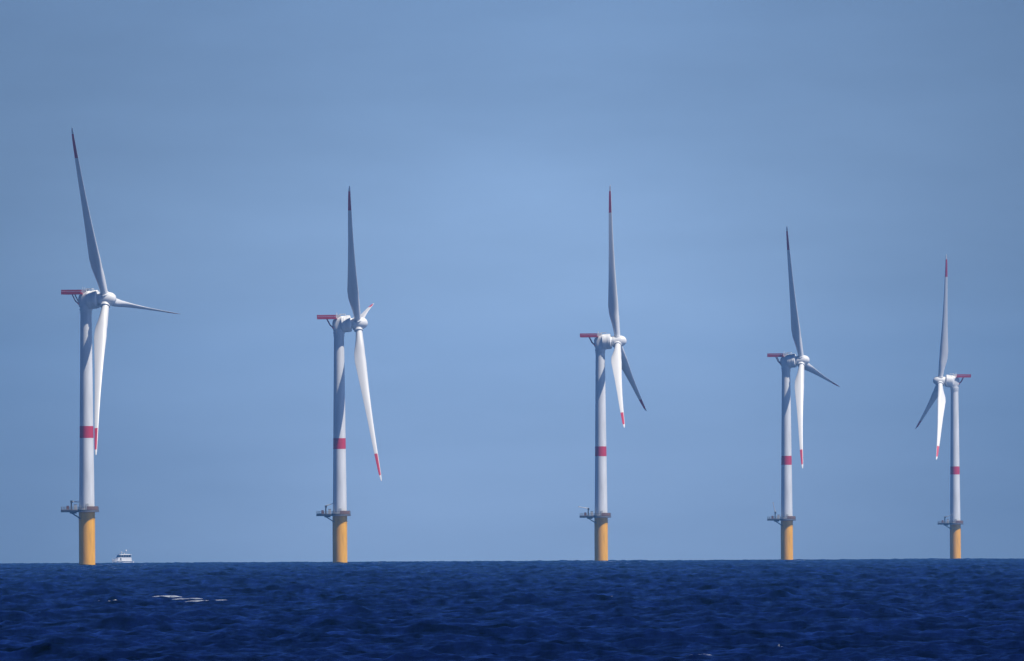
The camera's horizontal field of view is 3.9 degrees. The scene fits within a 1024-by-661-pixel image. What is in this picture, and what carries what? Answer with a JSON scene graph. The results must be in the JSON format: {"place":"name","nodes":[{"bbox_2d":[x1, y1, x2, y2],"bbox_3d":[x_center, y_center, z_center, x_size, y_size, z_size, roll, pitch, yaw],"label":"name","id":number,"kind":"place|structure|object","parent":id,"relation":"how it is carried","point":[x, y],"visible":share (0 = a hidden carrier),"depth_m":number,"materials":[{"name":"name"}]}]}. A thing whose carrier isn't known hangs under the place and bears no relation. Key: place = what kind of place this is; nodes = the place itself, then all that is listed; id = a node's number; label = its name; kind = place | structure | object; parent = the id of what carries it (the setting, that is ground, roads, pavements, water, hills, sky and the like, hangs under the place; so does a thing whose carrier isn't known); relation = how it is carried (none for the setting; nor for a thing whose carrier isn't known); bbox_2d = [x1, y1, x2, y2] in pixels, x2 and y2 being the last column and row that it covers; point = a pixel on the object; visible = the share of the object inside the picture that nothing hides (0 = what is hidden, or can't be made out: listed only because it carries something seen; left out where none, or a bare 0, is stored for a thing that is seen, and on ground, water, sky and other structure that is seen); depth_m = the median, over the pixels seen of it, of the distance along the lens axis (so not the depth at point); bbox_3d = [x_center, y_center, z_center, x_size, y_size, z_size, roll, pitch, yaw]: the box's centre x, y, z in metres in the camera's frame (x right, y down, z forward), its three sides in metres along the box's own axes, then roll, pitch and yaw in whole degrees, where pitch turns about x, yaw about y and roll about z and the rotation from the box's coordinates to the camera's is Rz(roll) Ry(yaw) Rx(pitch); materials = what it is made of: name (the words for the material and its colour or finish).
{"place":"outdoors","nodes":[
{"label":"outdoors","id":0,"kind":"place"},
{"bbox_2d":[0,558,1023,660],"bbox_3d":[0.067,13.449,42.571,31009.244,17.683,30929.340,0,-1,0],"label":"sea","id":1,"kind":"structure","parent":0,"point":[941,609],"depth_m":1108.23,"materials":[{"name":"blue liquid"}]},
{"bbox_2d":[61,128,178,564],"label":"wind turbine","id":2,"kind":"object","parent":1,"relation":"in","point":[104,299],"visible":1,"depth_m":5968.61,"materials":[{"name":"white paint"}]},
{"bbox_2d":[112,550,133,562],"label":"motor boat","id":3,"kind":"object","parent":1,"relation":"on","point":[123,558],"visible":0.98,"depth_m":10996.75,"materials":[{"name":"white paint"}]},
{"bbox_2d":[316,186,381,562],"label":"wind turbine","id":4,"kind":"object","parent":1,"relation":"in","point":[342,325],"visible":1,"depth_m":6602.29,"materials":[{"name":"white paint"}]},
{"bbox_2d":[578,185,646,560],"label":"wind turbine","id":5,"kind":"object","parent":1,"relation":"in","point":[602,343],"visible":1,"depth_m":7207.95,"materials":[{"name":"white paint"}]},
{"bbox_2d":[767,227,839,559],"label":"wind turbine","id":6,"kind":"object","parent":1,"relation":"in","point":[787,362],"visible":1,"depth_m":7943.54,"materials":[{"name":"white paint"}]},
{"bbox_2d":[915,255,970,558],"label":"wind turbine","id":7,"kind":"object","parent":1,"relation":"in","point":[952,382],"visible":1,"depth_m":8845.55,"materials":[{"name":"white paint"}]},
{"bbox_2d":[0,0,1023,562],"label":"sky","id":8,"kind":"structure","parent":0,"point":[479,146],"materials":[{"name":"blue"}]}
]}

